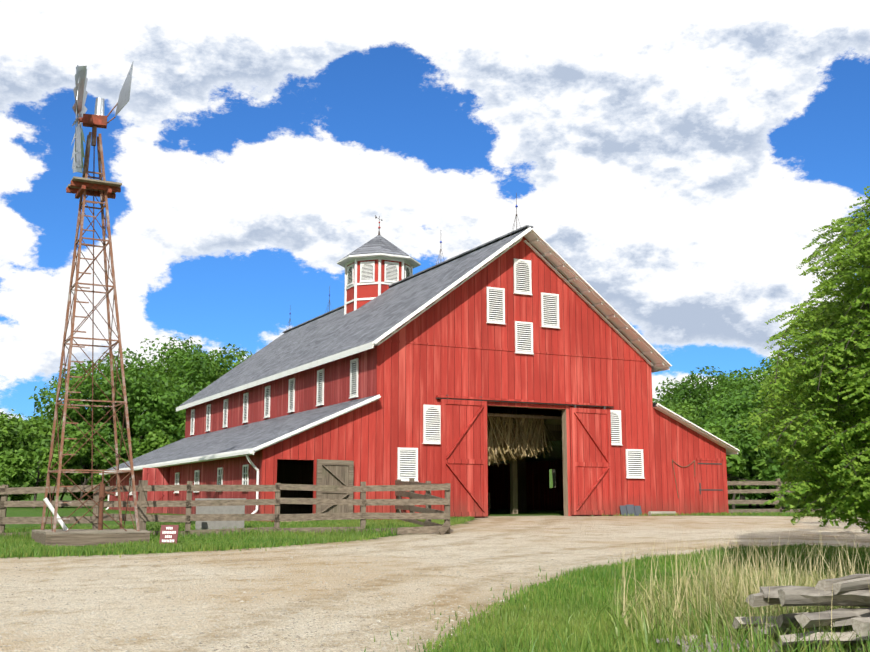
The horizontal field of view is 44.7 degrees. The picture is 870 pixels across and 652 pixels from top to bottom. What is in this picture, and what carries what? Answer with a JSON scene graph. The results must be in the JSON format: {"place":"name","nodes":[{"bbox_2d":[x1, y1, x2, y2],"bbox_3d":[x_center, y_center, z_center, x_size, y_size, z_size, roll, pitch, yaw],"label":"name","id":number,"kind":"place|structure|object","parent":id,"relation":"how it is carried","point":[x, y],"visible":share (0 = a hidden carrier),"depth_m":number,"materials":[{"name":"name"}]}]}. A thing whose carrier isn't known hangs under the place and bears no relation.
{"place":"outdoors","nodes":[
{"label":"outdoors","id":0,"kind":"place"},
{"bbox_2d":[0,516,474,556],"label":"grass","id":1,"kind":"structure","parent":0,"point":[23,540],"depth_m":27.52,"materials":[{"name":"green plant"}]},
{"bbox_2d":[159,525,178,543],"bbox_3d":[-6.293,4.964,25.010,0.420,0.510,0.150,0,-10,2],"label":"sign board","id":2,"kind":"object","parent":1,"relation":"on","point":[168,533],"visible":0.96,"depth_m":25.02,"materials":[{"name":"paint"}]},
{"bbox_2d":[2,469,863,649],"bbox_3d":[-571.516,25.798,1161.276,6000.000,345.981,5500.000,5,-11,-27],"label":"ground","id":3,"kind":"structure","parent":0,"point":[29,511],"depth_m":47.58,"materials":[{"name":"green plant"}]},
{"bbox_2d":[0,464,19,495],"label":"understory","id":4,"kind":"object","parent":3,"relation":"on","point":[2,483],"visible":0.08,"depth_m":64.93,"materials":[{"name":"green plant"}]},
{"bbox_2d":[0,464,34,500],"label":"understory","id":5,"kind":"object","parent":3,"relation":"on","point":[18,497],"depth_m":66.40,"materials":[{"name":"green plant"}]},
{"bbox_2d":[0,408,65,486],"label":"tree","id":6,"kind":"object","parent":3,"relation":"on","point":[9,430],"visible":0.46,"depth_m":68.57,"materials":[{"name":"green plant"}]},
{"bbox_2d":[18,440,49,494],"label":"understory","id":7,"kind":"object","parent":3,"relation":"on","point":[35,449],"visible":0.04,"depth_m":68.60,"materials":[{"name":"green plant"}]},
{"bbox_2d":[0,429,85,507],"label":"understory","id":8,"kind":"object","parent":3,"relation":"on","point":[12,461],"depth_m":61.62,"materials":[{"name":"green plant"}]},
{"bbox_2d":[28,456,89,507],"bbox_3d":[-22.909,9.403,64.756,3.870,4.015,3.954,5,-11,-27],"label":"understory","id":9,"kind":"object","parent":3,"relation":"on","point":[82,461],"depth_m":64.11,"materials":[{"name":"green plant"}]},
{"bbox_2d":[10,416,143,500],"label":"tree","id":10,"kind":"object","parent":3,"relation":"on","point":[69,428],"depth_m":73.78,"materials":[{"name":"green plant"}]},
{"bbox_2d":[35,429,125,507],"bbox_3d":[-21.484,8.735,63.835,5.476,5.044,5.767,5,-11,-27],"label":"understory","id":11,"kind":"object","parent":3,"relation":"on","point":[86,451],"depth_m":62.84,"materials":[{"name":"green plant"}]},
{"bbox_2d":[27,402,142,499],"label":"tree","id":12,"kind":"object","parent":3,"relation":"on","point":[119,420],"depth_m":89.45,"materials":[{"name":"green plant"}]},
{"bbox_2d":[41,63,139,531],"bbox_3d":[-8.649,-0.625,27.216,2.222,12.376,2.757,5,-11,-27],"label":"windmill","id":13,"kind":"object","parent":3,"relation":"on","point":[83,186],"visible":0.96,"depth_m":27.05,"materials":[{"name":"metal"}]},
{"bbox_2d":[31,471,149,546],"bbox_3d":[-8.533,4.496,26.238,2.436,1.860,2.436,5,-11,-27],"label":"well platform pump","id":14,"kind":"object","parent":3,"relation":"on","point":[80,537],"visible":0.83,"depth_m":25.30,"materials":[{"name":"grey wood"}]},
{"bbox_2d":[80,429,129,500],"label":"understory","id":15,"kind":"object","parent":3,"relation":"on","point":[107,436],"depth_m":65.26,"materials":[{"name":"green plant"}]},
{"bbox_2d":[29,366,196,443],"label":"tree","id":16,"kind":"object","parent":3,"relation":"on","point":[151,396],"depth_m":83.46,"materials":[{"name":"green plant"}]},
{"bbox_2d":[103,439,152,485],"bbox_3d":[-17.638,8.954,63.633,4.435,4.547,4.488,5,-11,-27],"label":"understory","id":17,"kind":"object","parent":3,"relation":"on","point":[135,443],"visible":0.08,"depth_m":64.13,"materials":[{"name":"green plant"}]},
{"bbox_2d":[37,336,234,424],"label":"tree","id":18,"kind":"object","parent":3,"relation":"on","point":[186,357],"depth_m":92.32,"materials":[{"name":"green plant"}]},
{"bbox_2d":[135,429,176,457],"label":"understory","id":19,"kind":"object","parent":3,"relation":"on","point":[155,440],"visible":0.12,"depth_m":61.26,"materials":[{"name":"green plant"}]},
{"bbox_2d":[103,343,251,411],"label":"tree","id":20,"kind":"object","parent":3,"relation":"on","point":[239,356],"visible":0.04,"depth_m":99.17,"materials":[{"name":"green plant"}]},
{"bbox_2d":[195,498,245,529],"bbox_3d":[-6.127,5.434,30.147,1.420,1.025,0.660,2,-10,-12],"label":"stone trough","id":21,"kind":"object","parent":3,"relation":"on","point":[202,525],"visible":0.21,"depth_m":29.86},
{"bbox_2d":[0,478,450,536],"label":"fence","id":22,"kind":"object","parent":3,"relation":"on","point":[400,488],"visible":0.75,"depth_m":28.52,"materials":[{"name":"brown wood"}]},
{"bbox_2d":[109,236,728,521],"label":"barn walls","id":23,"kind":"structure","parent":3,"relation":"on","point":[453,343],"depth_m":39.90,"materials":[{"name":"red wood"}]},
{"bbox_2d":[115,258,644,495],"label":"windows","id":24,"kind":"structure","parent":23,"relation":"attached to","point":[407,463],"depth_m":40.00,"materials":[{"name":"white wood"}]},
{"bbox_2d":[285,193,520,332],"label":"lightning rods","id":25,"kind":"object","parent":23,"relation":"on","point":[516,206],"visible":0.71,"depth_m":46.32,"materials":[{"name":"metal"}]},
{"bbox_2d":[277,406,561,521],"bbox_3d":[-2.942,6.091,50.785,19.590,6.390,26.730,5,-11,-27],"label":"barn interior","id":26,"kind":"object","parent":23,"relation":"in","point":[295,471],"depth_m":43.93,"materials":[{"name":"black"}]},
{"bbox_2d":[104,225,739,474],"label":"barn roof","id":27,"kind":"structure","parent":23,"relation":"on","point":[332,335],"depth_m":42.39,"materials":[{"name":"grey"}]},
{"bbox_2d":[99,451,258,513],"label":"barn gutters","id":28,"kind":"object","parent":27,"relation":"attached to","point":[245,453],"visible":0.83,"depth_m":37.86,"materials":[{"name":"white metal"}]},
{"bbox_2d":[337,215,420,314],"bbox_3d":[-2.781,-2.911,52.383,3.843,5.250,3.843,5,-11,-27],"label":"cupola","id":29,"kind":"object","parent":27,"relation":"on","point":[376,266],"visible":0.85,"depth_m":50.98,"materials":[{"name":"red"}]},
{"bbox_2d":[142,395,724,516],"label":"barn doors","id":30,"kind":"structure","parent":23,"relation":"attached to","point":[464,463],"depth_m":38.86,"materials":[{"name":"red wood"}]},
{"bbox_2d":[487,412,558,466],"bbox_3d":[1.636,4.679,42.460,6.502,2.109,4.980,5,-11,-27],"label":"hay","id":31,"kind":"object","parent":23,"relation":"in","point":[509,439],"visible":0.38,"depth_m":41.24},
{"bbox_2d":[0,536,869,651],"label":"lawn grass","id":32,"kind":"structure","parent":3,"relation":"on","point":[539,605],"depth_m":15.63,"materials":[{"name":"green plant"}]},
{"bbox_2d":[0,515,869,651],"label":"gravel drive","id":33,"kind":"structure","parent":3,"relation":"on","point":[598,535],"depth_m":17.84,"materials":[{"name":"beige gravel"}]},
{"bbox_2d":[0,546,697,651],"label":"loose stones","id":34,"kind":"object","parent":33,"relation":"on","point":[297,636],"visible":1,"depth_m":14.50,"materials":[{"name":"beige gravel"}]},
{"bbox_2d":[552,469,555,487],"bbox_3d":[7.026,7.474,64.904,6.348,7.893,7.609,-2,-10,14],"label":"tree","id":35,"kind":"object","parent":3,"relation":"on","point":[554,477],"visible":0.06,"depth_m":63.58,"materials":[{"name":"green plant"}]},
{"bbox_2d":[380,578,869,651],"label":"woodpile weeds","id":36,"kind":"object","parent":3,"relation":"on","point":[618,628],"visible":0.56,"depth_m":10.63,"materials":[{"name":"green plant"}]},
{"bbox_2d":[620,460,694,515],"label":"barn base props","id":37,"kind":"object","parent":3,"relation":"on","point":[629,510],"visible":0.79,"depth_m":40.67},
{"bbox_2d":[656,399,710,421],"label":"tree","id":38,"kind":"object","parent":3,"relation":"on","point":[682,413],"visible":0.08,"depth_m":93.11,"materials":[{"name":"green plant"}]},
{"bbox_2d":[652,366,767,419],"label":"tree","id":39,"kind":"object","parent":3,"relation":"on","point":[683,393],"depth_m":102.49,"materials":[{"name":"green plant"}]},
{"bbox_2d":[690,412,738,431],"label":"tree","id":40,"kind":"object","parent":3,"relation":"on","point":[701,423],"visible":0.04,"depth_m":72.99,"materials":[{"name":"green plant"}]},
{"bbox_2d":[704,426,741,485],"bbox_3d":[15.153,8.474,62.285,6.092,5.081,4.878,5,-11,-27],"label":"understory","id":41,"kind":"object","parent":3,"relation":"on","point":[714,431],"depth_m":61.69,"materials":[{"name":"green plant"}]},
{"bbox_2d":[690,367,769,499],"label":"tree","id":42,"kind":"object","parent":3,"relation":"on","point":[735,372],"depth_m":121.56,"materials":[{"name":"green plant"}]},
{"bbox_2d":[686,384,777,499],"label":"tree","id":43,"kind":"object","parent":3,"relation":"on","point":[744,404],"depth_m":88.27,"materials":[{"name":"green plant"}]},
{"bbox_2d":[608,560,868,651],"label":"tall grass","id":44,"kind":"structure","parent":3,"relation":"on","point":[730,601],"depth_m":12.63,"materials":[{"name":"plant"}]},
{"bbox_2d":[702,407,777,506],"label":"tree","id":45,"kind":"object","parent":3,"relation":"on","point":[727,429],"depth_m":69.12,"materials":[{"name":"green plant"}]},
{"bbox_2d":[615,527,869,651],"bbox_3d":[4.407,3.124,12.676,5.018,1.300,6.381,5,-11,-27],"label":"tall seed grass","id":46,"kind":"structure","parent":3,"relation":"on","point":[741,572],"depth_m":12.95,"materials":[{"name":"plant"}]},
{"bbox_2d":[726,428,771,507],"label":"understory","id":47,"kind":"object","parent":3,"relation":"on","point":[761,434],"depth_m":65.14,"materials":[{"name":"green plant"}]},
{"bbox_2d":[701,355,798,418],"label":"tree","id":48,"kind":"object","parent":3,"relation":"on","point":[737,386],"depth_m":93.37,"materials":[{"name":"green plant"}]},
{"bbox_2d":[726,444,776,508],"bbox_3d":[16.148,8.639,59.594,5.826,3.917,5.190,5,-11,-27],"label":"understory","id":49,"kind":"object","parent":3,"relation":"on","point":[737,464],"depth_m":59.02,"materials":[{"name":"green plant"}]},
{"bbox_2d":[725,438,786,507],"bbox_3d":[18.754,9.006,63.839,6.734,4.514,6.440,5,-11,-27],"label":"understory","id":50,"kind":"object","parent":3,"relation":"on","point":[731,443],"depth_m":64.03,"materials":[{"name":"green plant"}]},
{"bbox_2d":[655,574,869,651],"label":"log pile","id":51,"kind":"object","parent":3,"relation":"on","point":[851,590],"visible":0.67,"depth_m":10.29,"materials":[{"name":"grey wood"}]},
{"bbox_2d":[733,431,800,508],"bbox_3d":[19.363,8.301,59.891,4.662,4.682,6.247,-2,-10,14],"label":"understory","id":52,"kind":"object","parent":3,"relation":"on","point":[746,447],"depth_m":59.18,"materials":[{"name":"green plant"}]},
{"bbox_2d":[746,352,794,380],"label":"tree","id":53,"kind":"object","parent":3,"relation":"on","point":[773,362],"depth_m":126.81,"materials":[{"name":"green plant"}]},
{"bbox_2d":[740,453,800,506],"bbox_3d":[21.324,9.292,63.870,5.553,3.975,6.206,5,-11,-27],"label":"understory","id":54,"kind":"object","parent":3,"relation":"on","point":[768,494],"depth_m":63.45,"materials":[{"name":"green plant"}]},
{"bbox_2d":[762,434,788,466],"bbox_3d":[27.223,7.628,62.721,15.828,6.909,14.537,5,-11,-27],"label":"tree","id":55,"kind":"object","parent":3,"relation":"on","point":[767,455],"depth_m":61.80,"materials":[{"name":"green plant"}]},
{"bbox_2d":[727,478,868,512],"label":"fence","id":56,"kind":"object","parent":3,"relation":"on","point":[777,482],"visible":0.19,"depth_m":43.99,"materials":[{"name":"wood"}]},
{"bbox_2d":[733,186,869,533],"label":"tree","id":57,"kind":"object","parent":3,"relation":"on","point":[805,445],"depth_m":16.29,"materials":[{"name":"green plant"}]},
{"bbox_2d":[0,0,869,420],"label":"sky","id":58,"kind":"structure","parent":0,"point":[683,157],"materials":[{"name":"white"}]},
{"bbox_2d":[245,511,869,539],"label":"grass","id":59,"kind":"structure","parent":0,"point":[771,513],"depth_m":39.47,"materials":[{"name":"green plant"}]}
]}

